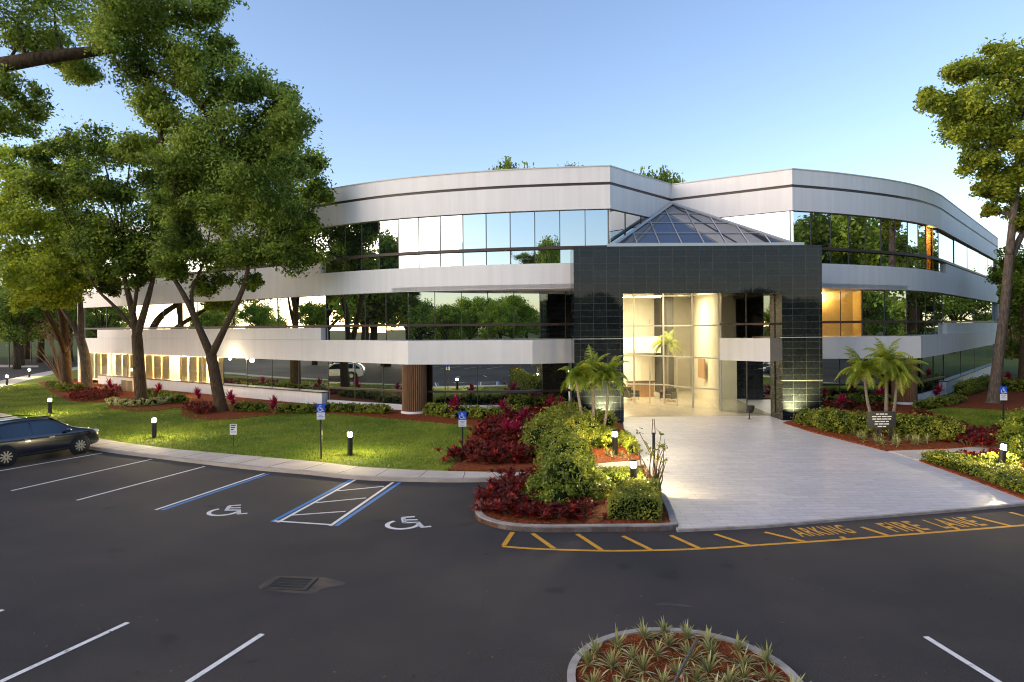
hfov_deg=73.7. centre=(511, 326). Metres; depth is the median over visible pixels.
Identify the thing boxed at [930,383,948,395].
cordyline plant
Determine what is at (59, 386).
shrub row
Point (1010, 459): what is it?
lime bush
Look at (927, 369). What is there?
window
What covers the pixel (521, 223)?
window
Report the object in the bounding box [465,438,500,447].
copperleaf plant
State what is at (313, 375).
window
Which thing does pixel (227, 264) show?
window
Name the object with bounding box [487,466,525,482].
copperleaf plant
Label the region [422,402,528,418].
shrub row
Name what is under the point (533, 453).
copperleaf plant
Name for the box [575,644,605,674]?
spider plant
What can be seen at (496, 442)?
copperleaf plant
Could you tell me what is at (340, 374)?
window
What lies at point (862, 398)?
shrub row
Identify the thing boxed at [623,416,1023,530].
plaza
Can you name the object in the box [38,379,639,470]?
mulch bed
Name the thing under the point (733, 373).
window
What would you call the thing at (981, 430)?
copperleaf plant
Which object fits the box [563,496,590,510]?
copperleaf plant
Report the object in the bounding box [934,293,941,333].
window
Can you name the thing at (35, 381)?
lawn
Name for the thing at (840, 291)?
window
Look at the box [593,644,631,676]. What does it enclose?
spider plant
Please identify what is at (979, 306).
window
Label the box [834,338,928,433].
palm tree
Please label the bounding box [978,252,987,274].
window
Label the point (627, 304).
lobby door
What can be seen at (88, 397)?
copperleaf plant
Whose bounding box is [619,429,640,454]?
edging plant
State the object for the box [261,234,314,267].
window
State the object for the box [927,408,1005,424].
lawn
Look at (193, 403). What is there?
copperleaf plant
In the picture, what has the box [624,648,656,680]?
spider plant
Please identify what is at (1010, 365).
ground
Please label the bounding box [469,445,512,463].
copperleaf plant
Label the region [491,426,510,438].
copperleaf plant
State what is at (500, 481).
copperleaf plant
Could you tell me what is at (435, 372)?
window
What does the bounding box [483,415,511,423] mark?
copperleaf plant
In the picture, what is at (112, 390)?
copperleaf plant
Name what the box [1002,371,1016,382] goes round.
cordyline plant
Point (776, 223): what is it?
window
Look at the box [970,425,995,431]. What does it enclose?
copperleaf plant
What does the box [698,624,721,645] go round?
spider plant
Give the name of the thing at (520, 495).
copperleaf plant
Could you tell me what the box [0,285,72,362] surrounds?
broad tree
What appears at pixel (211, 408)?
copperleaf plant
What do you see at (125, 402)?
shrub row
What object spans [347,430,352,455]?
bollard light
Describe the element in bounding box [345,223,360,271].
window
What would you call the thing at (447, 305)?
window
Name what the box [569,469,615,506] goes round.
lime bush
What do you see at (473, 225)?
window
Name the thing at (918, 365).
window
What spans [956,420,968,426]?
copperleaf plant
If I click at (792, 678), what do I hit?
spider plant
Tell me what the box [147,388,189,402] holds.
shrub row
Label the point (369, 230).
window
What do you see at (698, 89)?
sky
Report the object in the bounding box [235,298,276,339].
window
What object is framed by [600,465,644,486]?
hedge
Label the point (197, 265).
window
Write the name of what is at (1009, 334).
broad tree
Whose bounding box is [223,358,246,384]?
window
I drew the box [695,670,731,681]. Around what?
spider plant
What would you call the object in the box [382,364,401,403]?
window
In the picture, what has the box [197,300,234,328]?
window
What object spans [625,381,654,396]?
reception desk
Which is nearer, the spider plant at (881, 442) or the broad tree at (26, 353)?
the spider plant at (881, 442)
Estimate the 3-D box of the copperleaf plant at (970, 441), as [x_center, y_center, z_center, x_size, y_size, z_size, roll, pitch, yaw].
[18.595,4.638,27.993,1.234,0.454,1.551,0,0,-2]
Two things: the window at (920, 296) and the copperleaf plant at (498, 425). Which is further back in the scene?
the window at (920, 296)
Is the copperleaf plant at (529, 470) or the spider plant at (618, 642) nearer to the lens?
the spider plant at (618, 642)
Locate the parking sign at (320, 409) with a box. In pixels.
[317,404,324,458]
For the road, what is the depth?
90.45 m
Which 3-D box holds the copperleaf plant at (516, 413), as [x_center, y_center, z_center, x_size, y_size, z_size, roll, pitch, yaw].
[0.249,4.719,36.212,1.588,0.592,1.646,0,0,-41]
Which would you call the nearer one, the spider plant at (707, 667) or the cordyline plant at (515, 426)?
the spider plant at (707, 667)
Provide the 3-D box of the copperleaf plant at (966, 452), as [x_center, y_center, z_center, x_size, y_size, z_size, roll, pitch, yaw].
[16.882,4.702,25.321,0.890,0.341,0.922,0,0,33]
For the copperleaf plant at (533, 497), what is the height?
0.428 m
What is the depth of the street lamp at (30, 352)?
109.93 m
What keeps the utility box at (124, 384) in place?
on the mulch bed at (472, 465)
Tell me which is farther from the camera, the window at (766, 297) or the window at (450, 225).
the window at (766, 297)
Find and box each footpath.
[0,366,77,386]
[889,446,1000,459]
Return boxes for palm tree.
[558,345,630,424]
[650,329,682,390]
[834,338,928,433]
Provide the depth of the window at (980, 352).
63.63 m
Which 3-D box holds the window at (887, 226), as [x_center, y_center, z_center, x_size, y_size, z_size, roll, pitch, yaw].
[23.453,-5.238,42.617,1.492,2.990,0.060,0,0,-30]
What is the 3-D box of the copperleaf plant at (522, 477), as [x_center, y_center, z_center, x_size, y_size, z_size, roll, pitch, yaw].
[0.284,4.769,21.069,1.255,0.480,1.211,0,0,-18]
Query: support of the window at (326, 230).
in the office building
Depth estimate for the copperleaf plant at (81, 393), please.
49.87 m
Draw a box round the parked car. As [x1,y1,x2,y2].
[0,415,98,466]
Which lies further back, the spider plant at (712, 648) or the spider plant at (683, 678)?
the spider plant at (712, 648)
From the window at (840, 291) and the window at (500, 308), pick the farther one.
the window at (840, 291)
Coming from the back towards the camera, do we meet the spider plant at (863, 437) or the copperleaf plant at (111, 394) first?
the copperleaf plant at (111, 394)
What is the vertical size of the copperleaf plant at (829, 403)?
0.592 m
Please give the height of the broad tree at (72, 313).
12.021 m
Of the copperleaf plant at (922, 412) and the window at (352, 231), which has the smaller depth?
the copperleaf plant at (922, 412)
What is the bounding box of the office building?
[77,165,997,422]
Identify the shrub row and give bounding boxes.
[44,380,85,391]
[104,396,172,406]
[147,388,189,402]
[230,400,325,413]
[323,402,392,413]
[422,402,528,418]
[504,392,566,410]
[823,392,893,407]
[912,393,967,409]
[952,374,989,396]
[1002,377,1023,391]
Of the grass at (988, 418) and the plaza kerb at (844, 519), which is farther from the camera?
the grass at (988, 418)
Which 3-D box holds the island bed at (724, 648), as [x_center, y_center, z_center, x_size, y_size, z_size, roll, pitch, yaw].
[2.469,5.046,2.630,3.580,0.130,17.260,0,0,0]
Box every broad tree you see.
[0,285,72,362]
[0,288,53,365]
[0,290,56,368]
[2,284,29,358]
[24,302,76,361]
[69,336,73,360]
[488,156,534,169]
[633,165,682,183]
[660,170,684,182]
[998,265,1023,356]
[998,266,1012,354]
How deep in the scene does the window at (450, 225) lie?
39.91 m
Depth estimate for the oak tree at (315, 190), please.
41.38 m
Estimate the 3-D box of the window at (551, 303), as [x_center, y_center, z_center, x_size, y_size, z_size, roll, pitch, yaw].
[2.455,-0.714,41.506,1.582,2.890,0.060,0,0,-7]
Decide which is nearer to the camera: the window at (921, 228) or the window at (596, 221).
the window at (596, 221)
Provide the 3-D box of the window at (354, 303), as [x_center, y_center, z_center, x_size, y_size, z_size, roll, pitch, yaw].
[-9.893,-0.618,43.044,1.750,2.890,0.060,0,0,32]
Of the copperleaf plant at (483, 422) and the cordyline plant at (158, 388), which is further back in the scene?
the cordyline plant at (158, 388)
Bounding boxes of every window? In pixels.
[83,307,105,337]
[106,306,129,329]
[136,304,163,338]
[163,302,196,326]
[184,258,213,273]
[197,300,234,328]
[218,238,260,270]
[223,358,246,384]
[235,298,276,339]
[246,358,271,386]
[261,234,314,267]
[271,359,298,388]
[277,296,325,339]
[298,360,327,399]
[315,227,329,272]
[325,295,344,339]
[328,361,354,400]
[329,225,344,272]
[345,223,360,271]
[345,294,364,339]
[354,362,382,402]
[361,221,378,270]
[365,293,385,339]
[379,219,397,268]
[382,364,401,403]
[385,292,407,339]
[398,218,418,267]
[408,292,434,339]
[418,216,439,266]
[427,364,444,404]
[434,292,460,339]
[440,215,462,266]
[444,364,476,404]
[461,292,487,339]
[462,213,485,265]
[477,364,509,404]
[485,212,509,264]
[487,291,513,339]
[510,211,534,263]
[510,364,541,399]
[513,291,539,338]
[534,211,559,263]
[539,291,564,338]
[542,363,571,403]
[559,210,584,262]
[565,291,570,338]
[585,209,607,245]
[608,209,624,243]
[625,212,640,234]
[641,216,648,222]
[721,360,745,412]
[730,214,760,230]
[745,295,746,337]
[746,361,770,414]
[760,211,792,240]
[763,294,769,335]
[789,211,810,244]
[810,212,829,263]
[823,359,838,396]
[830,213,847,263]
[839,358,873,395]
[840,291,840,335]
[848,215,864,264]
[862,290,883,335]
[865,216,880,265]
[874,373,890,395]
[880,218,894,266]
[884,290,905,335]
[895,220,906,267]
[906,290,915,335]
[907,222,917,268]
[916,291,925,334]
[917,358,921,393]
[918,224,925,269]
[922,356,932,393]
[925,292,933,334]
[926,230,926,269]
[932,228,937,271]
[933,354,943,389]
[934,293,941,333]
[938,230,953,272]
[942,294,959,320]
[943,351,960,379]
[953,238,966,267]
[960,297,973,320]
[961,348,974,373]
[967,246,977,271]
[974,299,984,320]
[975,346,985,368]
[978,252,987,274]
[985,301,994,322]
[986,344,993,364]
[988,257,994,273]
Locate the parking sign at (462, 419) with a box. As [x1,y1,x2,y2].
[458,411,465,452]
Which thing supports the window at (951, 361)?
in the office building
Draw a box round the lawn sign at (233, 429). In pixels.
[230,424,236,446]
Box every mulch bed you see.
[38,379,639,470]
[783,378,1023,450]
[919,453,1023,498]
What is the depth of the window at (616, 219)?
38.67 m
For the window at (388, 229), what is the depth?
41.49 m
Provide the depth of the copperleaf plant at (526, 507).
17.86 m
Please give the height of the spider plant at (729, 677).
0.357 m
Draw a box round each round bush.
[527,426,602,488]
[990,406,1023,448]
[1006,434,1023,461]
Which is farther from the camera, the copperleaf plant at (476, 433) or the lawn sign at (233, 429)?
the copperleaf plant at (476, 433)
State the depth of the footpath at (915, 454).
26.85 m
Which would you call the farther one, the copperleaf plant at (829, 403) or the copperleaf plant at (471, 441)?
the copperleaf plant at (829, 403)
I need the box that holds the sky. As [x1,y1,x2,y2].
[0,0,1023,332]
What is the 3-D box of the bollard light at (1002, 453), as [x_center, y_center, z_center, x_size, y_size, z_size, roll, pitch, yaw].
[16.584,4.396,23.101,0.216,0.990,0.216,8,0,0]
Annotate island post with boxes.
[673,638,697,681]
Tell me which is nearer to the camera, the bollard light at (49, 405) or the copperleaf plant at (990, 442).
the copperleaf plant at (990, 442)
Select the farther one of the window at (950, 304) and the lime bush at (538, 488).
the window at (950, 304)
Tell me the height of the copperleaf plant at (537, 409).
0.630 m
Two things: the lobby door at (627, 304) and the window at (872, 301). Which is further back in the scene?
the lobby door at (627, 304)
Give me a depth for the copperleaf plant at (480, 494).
19.36 m
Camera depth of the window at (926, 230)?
45.64 m
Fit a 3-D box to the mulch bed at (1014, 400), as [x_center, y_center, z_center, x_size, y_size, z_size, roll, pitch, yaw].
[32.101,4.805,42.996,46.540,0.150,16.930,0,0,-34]
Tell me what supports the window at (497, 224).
in the office building
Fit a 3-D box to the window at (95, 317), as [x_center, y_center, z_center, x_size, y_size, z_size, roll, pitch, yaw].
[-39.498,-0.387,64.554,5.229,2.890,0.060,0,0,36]
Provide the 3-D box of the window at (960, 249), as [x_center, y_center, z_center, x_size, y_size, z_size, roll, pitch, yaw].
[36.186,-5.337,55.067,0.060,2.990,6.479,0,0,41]
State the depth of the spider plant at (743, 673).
9.61 m
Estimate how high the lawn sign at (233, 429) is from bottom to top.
1.030 m
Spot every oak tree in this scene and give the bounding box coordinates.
[0,0,322,259]
[0,142,106,383]
[3,115,199,399]
[36,238,124,388]
[135,130,337,411]
[912,32,1023,402]
[985,244,1023,379]
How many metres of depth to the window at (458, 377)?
40.79 m
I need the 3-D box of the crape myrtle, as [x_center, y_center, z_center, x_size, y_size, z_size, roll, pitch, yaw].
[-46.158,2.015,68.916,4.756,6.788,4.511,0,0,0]
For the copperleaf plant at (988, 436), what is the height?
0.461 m
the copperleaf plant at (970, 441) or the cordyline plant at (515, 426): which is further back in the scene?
the cordyline plant at (515, 426)
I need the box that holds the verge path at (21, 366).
[0,365,37,366]
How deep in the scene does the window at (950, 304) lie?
51.74 m
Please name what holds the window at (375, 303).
in the office building
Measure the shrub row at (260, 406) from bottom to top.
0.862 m
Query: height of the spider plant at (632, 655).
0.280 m
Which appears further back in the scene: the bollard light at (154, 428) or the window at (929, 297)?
the window at (929, 297)
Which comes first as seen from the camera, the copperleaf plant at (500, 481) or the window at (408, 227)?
the copperleaf plant at (500, 481)
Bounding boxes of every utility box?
[121,380,127,390]
[127,380,133,391]
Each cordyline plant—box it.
[106,377,116,389]
[153,382,165,394]
[191,387,203,401]
[225,389,239,411]
[265,395,282,415]
[446,393,461,418]
[493,398,513,414]
[499,416,513,435]
[509,419,521,431]
[515,406,532,422]
[545,393,557,405]
[553,396,567,406]
[823,387,828,404]
[832,392,848,409]
[873,385,884,395]
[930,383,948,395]
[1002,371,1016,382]
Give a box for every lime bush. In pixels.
[521,475,552,500]
[534,482,577,504]
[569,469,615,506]
[586,422,621,448]
[978,451,1022,467]
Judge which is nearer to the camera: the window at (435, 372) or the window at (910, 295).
the window at (435, 372)
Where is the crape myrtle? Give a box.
[22,318,76,379]
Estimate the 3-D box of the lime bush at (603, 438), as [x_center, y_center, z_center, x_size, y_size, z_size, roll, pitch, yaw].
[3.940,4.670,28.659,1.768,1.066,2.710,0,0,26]
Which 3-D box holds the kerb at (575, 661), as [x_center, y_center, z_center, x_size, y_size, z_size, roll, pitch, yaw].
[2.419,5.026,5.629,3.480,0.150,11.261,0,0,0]
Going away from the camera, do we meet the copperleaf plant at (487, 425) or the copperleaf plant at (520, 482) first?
the copperleaf plant at (520, 482)
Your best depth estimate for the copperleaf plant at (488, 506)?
18.49 m
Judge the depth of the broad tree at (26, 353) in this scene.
123.52 m
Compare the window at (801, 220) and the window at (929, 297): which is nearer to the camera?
the window at (801, 220)
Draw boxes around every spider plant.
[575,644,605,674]
[581,668,603,681]
[582,636,605,659]
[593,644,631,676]
[607,624,630,653]
[612,659,640,681]
[612,674,625,681]
[618,642,645,661]
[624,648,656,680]
[631,620,659,646]
[645,639,673,660]
[645,663,673,681]
[651,615,672,637]
[656,630,682,651]
[666,656,689,673]
[668,638,709,666]
[675,621,704,643]
[676,659,713,681]
[680,671,687,681]
[688,651,721,679]
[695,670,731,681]
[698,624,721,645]
[698,633,727,667]
[718,664,751,681]
[723,643,762,670]
[726,658,759,681]
[729,632,749,655]
[751,639,778,669]
[752,661,787,681]
[774,670,810,681]
[858,433,871,442]
[876,439,889,445]
[910,437,918,444]
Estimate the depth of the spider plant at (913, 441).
27.97 m
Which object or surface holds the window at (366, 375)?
in the office building
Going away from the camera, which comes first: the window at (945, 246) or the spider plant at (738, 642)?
the spider plant at (738, 642)
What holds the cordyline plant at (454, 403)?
on the mulch bed at (472, 465)
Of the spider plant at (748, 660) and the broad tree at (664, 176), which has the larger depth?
the broad tree at (664, 176)
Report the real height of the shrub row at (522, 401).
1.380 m
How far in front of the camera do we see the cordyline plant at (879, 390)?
41.90 m
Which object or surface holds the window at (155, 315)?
in the office building
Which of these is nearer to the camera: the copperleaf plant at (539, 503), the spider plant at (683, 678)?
the spider plant at (683, 678)
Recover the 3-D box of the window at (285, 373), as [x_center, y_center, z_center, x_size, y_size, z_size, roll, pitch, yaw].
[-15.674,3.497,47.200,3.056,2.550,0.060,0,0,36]
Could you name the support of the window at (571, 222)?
in the office building
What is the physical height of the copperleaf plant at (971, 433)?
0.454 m
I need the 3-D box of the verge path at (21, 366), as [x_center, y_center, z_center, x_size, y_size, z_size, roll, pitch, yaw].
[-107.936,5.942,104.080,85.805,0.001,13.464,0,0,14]
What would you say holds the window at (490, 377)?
in the office building
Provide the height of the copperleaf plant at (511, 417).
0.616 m
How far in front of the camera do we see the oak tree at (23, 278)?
49.91 m
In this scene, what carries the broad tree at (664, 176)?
on the ground at (1010, 365)
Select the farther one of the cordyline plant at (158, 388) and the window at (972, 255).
the window at (972, 255)
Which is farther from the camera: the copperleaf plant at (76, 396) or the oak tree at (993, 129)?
the copperleaf plant at (76, 396)
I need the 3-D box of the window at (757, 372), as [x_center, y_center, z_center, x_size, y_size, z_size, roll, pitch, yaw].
[13.976,3.426,38.538,0.060,2.970,1.611,0,0,-43]
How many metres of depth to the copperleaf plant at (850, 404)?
39.88 m
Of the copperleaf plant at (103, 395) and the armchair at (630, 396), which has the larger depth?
the copperleaf plant at (103, 395)
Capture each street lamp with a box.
[8,339,9,366]
[30,342,31,361]
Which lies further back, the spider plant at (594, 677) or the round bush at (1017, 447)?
the round bush at (1017, 447)
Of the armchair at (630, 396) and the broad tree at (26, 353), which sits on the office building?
the armchair at (630, 396)
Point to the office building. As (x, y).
(773, 293)
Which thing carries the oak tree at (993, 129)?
on the mulch bed at (1014, 400)
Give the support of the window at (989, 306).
in the office building
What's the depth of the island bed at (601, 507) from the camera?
17.59 m
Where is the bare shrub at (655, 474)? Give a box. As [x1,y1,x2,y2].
[629,419,667,484]
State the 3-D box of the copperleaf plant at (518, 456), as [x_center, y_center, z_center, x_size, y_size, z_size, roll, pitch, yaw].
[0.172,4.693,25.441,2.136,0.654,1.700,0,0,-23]
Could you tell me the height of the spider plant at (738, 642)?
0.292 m
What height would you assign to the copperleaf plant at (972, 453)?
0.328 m
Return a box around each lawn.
[0,370,496,471]
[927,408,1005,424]
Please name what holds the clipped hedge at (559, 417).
on the mulch bed at (472, 465)
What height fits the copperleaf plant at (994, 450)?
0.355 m
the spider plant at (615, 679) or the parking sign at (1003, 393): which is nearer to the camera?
the spider plant at (615, 679)
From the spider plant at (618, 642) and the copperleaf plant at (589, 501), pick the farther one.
the copperleaf plant at (589, 501)
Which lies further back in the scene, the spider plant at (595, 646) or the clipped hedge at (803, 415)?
the clipped hedge at (803, 415)
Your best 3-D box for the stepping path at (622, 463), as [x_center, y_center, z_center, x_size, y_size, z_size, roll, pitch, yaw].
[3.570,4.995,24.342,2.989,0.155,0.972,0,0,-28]
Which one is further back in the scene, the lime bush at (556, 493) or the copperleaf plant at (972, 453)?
the copperleaf plant at (972, 453)
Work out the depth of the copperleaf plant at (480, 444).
26.30 m
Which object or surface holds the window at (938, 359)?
in the office building
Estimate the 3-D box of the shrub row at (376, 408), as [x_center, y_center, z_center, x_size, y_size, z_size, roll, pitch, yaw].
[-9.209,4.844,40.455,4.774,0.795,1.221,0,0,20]
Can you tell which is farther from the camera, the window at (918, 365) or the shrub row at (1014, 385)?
the shrub row at (1014, 385)
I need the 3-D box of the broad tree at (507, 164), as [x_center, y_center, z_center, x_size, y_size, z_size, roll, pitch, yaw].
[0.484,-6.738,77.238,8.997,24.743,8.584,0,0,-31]
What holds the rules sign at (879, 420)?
on the mulch bed at (1014, 400)
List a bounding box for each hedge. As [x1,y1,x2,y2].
[518,398,619,456]
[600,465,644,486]
[606,477,662,520]
[792,407,837,425]
[807,405,874,434]
[882,410,968,441]
[921,449,1023,494]
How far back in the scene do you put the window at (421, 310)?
40.77 m
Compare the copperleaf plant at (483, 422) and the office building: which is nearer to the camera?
the copperleaf plant at (483, 422)
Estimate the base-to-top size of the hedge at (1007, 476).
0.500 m
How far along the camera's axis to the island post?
9.46 m
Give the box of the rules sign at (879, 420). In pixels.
[867,411,895,440]
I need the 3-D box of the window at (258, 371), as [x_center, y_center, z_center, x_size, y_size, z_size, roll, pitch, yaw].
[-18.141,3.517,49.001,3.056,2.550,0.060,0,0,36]
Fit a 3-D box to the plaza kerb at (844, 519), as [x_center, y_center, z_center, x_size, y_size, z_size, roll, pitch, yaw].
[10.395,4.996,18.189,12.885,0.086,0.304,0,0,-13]
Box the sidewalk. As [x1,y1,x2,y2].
[0,413,532,481]
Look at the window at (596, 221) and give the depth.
38.30 m
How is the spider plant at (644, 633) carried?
on the island bed at (724, 648)
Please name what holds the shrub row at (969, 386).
on the mulch bed at (1014, 400)
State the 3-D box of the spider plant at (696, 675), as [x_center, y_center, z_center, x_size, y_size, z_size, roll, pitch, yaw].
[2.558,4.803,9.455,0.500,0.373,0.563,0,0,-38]
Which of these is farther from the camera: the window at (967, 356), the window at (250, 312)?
the window at (967, 356)
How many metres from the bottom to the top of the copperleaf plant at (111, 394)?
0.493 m
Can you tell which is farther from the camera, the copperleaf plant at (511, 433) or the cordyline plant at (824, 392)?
the cordyline plant at (824, 392)
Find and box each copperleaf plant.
[69,394,84,399]
[72,392,92,397]
[77,393,99,400]
[92,393,106,398]
[100,391,123,396]
[102,388,122,394]
[182,401,201,409]
[185,405,216,413]
[186,403,203,411]
[199,404,216,411]
[434,445,476,461]
[458,438,484,452]
[460,442,493,455]
[464,425,493,438]
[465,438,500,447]
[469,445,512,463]
[470,427,507,441]
[470,496,504,511]
[472,418,497,428]
[473,424,492,432]
[473,479,511,497]
[473,488,509,502]
[476,477,510,488]
[478,420,503,427]
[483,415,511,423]
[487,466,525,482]
[489,422,512,435]
[489,435,520,444]
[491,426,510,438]
[491,443,540,463]
[492,440,520,449]
[492,494,530,516]
[495,430,522,441]
[498,442,515,456]
[498,487,533,504]
[501,411,530,418]
[501,475,532,492]
[503,413,530,420]
[508,502,549,518]
[510,439,530,449]
[511,472,531,487]
[512,466,540,477]
[513,431,524,439]
[514,443,543,456]
[522,406,541,413]
[522,499,557,512]
[523,490,545,504]
[526,501,587,521]
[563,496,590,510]
[568,495,610,520]
[823,400,838,408]
[836,400,865,409]
[859,401,892,410]
[912,410,931,415]
[943,434,984,445]
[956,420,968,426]
[956,431,984,440]
[956,449,978,455]
[961,425,980,431]
[965,429,990,435]
[968,451,987,455]
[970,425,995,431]
[973,432,1000,445]
[974,437,1000,447]
[980,449,998,454]
[988,424,1001,429]
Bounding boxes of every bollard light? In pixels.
[48,397,51,413]
[151,416,156,437]
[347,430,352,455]
[612,430,617,454]
[630,459,636,478]
[998,442,1007,462]
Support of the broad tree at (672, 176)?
on the ground at (1010, 365)
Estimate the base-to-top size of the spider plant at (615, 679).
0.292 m
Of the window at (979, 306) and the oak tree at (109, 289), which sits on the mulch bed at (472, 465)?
the oak tree at (109, 289)
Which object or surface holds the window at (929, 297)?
in the office building
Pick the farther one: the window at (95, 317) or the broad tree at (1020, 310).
the broad tree at (1020, 310)
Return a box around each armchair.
[624,387,639,400]
[660,388,676,401]
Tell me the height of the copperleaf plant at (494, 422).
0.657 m
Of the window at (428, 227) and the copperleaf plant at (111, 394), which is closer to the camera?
the window at (428, 227)
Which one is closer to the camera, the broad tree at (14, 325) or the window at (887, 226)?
the window at (887, 226)
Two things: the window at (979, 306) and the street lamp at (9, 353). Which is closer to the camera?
the window at (979, 306)
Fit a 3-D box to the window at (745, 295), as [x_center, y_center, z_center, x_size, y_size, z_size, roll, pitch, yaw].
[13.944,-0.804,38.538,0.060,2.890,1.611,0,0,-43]
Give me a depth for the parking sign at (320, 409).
26.16 m
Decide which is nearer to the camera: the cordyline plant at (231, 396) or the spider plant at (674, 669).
the spider plant at (674, 669)
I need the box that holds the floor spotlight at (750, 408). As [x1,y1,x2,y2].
[746,405,754,418]
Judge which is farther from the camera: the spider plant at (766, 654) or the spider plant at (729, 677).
the spider plant at (766, 654)
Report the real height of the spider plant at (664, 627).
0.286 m
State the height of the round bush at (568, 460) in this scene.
2.048 m
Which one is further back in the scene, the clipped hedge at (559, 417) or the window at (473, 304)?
the window at (473, 304)
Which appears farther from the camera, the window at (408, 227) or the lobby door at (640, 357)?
the lobby door at (640, 357)
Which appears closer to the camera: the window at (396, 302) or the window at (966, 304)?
the window at (396, 302)
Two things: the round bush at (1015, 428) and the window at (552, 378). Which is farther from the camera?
the window at (552, 378)
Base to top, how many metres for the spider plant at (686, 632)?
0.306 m
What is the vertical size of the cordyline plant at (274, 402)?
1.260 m
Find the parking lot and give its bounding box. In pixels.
[0,423,1023,681]
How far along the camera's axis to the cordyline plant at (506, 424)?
29.75 m
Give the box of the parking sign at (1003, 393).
[1000,386,1006,430]
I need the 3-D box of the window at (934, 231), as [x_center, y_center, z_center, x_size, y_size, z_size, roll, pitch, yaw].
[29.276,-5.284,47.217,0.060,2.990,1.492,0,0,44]
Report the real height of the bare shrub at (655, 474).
2.267 m
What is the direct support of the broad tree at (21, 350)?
on the ground at (1010, 365)
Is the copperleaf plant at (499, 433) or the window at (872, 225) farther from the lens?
the window at (872, 225)
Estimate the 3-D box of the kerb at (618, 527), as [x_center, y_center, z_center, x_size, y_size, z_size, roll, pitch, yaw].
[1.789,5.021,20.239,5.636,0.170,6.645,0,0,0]
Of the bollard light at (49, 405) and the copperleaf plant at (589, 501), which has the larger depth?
the bollard light at (49, 405)
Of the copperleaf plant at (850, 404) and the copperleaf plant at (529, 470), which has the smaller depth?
the copperleaf plant at (529, 470)
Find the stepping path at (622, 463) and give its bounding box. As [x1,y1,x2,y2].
[593,460,643,469]
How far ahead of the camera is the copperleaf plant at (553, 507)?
17.72 m
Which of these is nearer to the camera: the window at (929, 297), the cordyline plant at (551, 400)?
the cordyline plant at (551, 400)
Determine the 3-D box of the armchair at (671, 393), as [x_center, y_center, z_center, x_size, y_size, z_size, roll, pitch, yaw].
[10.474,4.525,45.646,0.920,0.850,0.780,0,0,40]
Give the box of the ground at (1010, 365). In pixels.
[0,336,1018,395]
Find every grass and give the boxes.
[925,407,1020,429]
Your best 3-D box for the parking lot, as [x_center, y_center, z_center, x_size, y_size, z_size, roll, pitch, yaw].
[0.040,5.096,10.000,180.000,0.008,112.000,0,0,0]
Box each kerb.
[475,473,677,531]
[567,627,802,681]
[677,502,1023,531]
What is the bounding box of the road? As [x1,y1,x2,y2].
[0,360,77,379]
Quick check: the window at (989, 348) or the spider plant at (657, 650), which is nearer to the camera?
the spider plant at (657, 650)
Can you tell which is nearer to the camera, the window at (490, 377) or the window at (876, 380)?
the window at (490, 377)
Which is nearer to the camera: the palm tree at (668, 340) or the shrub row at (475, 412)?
the shrub row at (475, 412)
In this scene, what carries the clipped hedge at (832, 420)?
on the mulch bed at (1014, 400)
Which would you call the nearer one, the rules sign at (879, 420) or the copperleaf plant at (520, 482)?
the copperleaf plant at (520, 482)
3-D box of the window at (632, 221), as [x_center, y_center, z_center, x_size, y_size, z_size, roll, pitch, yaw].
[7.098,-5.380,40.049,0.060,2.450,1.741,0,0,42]
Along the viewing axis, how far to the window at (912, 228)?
44.22 m
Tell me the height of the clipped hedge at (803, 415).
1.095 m
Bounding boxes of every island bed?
[475,465,677,531]
[575,632,789,681]
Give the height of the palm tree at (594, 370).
4.210 m
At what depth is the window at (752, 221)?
40.58 m
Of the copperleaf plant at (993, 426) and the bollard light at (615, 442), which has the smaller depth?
the bollard light at (615, 442)
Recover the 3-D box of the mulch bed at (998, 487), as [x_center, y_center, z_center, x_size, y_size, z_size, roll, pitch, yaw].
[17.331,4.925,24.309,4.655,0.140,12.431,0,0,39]
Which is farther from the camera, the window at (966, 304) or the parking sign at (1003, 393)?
the window at (966, 304)
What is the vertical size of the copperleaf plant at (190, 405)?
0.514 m
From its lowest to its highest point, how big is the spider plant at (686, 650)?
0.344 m
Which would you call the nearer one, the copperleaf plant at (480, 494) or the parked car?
the copperleaf plant at (480, 494)
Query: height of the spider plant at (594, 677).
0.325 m
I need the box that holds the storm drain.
[262,576,317,590]
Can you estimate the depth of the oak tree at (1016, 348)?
52.54 m
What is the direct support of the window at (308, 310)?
in the office building
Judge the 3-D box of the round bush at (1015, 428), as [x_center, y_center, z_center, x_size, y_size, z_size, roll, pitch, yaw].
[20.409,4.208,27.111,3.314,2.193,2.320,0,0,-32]
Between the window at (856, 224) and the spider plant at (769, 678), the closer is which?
the spider plant at (769, 678)
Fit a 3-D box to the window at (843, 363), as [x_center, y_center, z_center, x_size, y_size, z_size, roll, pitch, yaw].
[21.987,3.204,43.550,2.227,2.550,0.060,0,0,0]
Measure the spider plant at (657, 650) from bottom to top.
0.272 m
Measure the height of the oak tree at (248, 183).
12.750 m
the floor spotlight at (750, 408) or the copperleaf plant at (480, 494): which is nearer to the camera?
the copperleaf plant at (480, 494)
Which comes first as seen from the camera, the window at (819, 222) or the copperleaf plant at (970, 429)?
the copperleaf plant at (970, 429)
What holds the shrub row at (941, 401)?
on the mulch bed at (1014, 400)
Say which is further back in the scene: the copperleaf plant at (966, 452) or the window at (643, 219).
the window at (643, 219)
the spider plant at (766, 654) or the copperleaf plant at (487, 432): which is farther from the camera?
the copperleaf plant at (487, 432)
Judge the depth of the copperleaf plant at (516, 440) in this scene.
27.64 m
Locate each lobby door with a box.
[627,304,636,334]
[627,357,636,380]
[640,307,651,334]
[640,357,652,380]

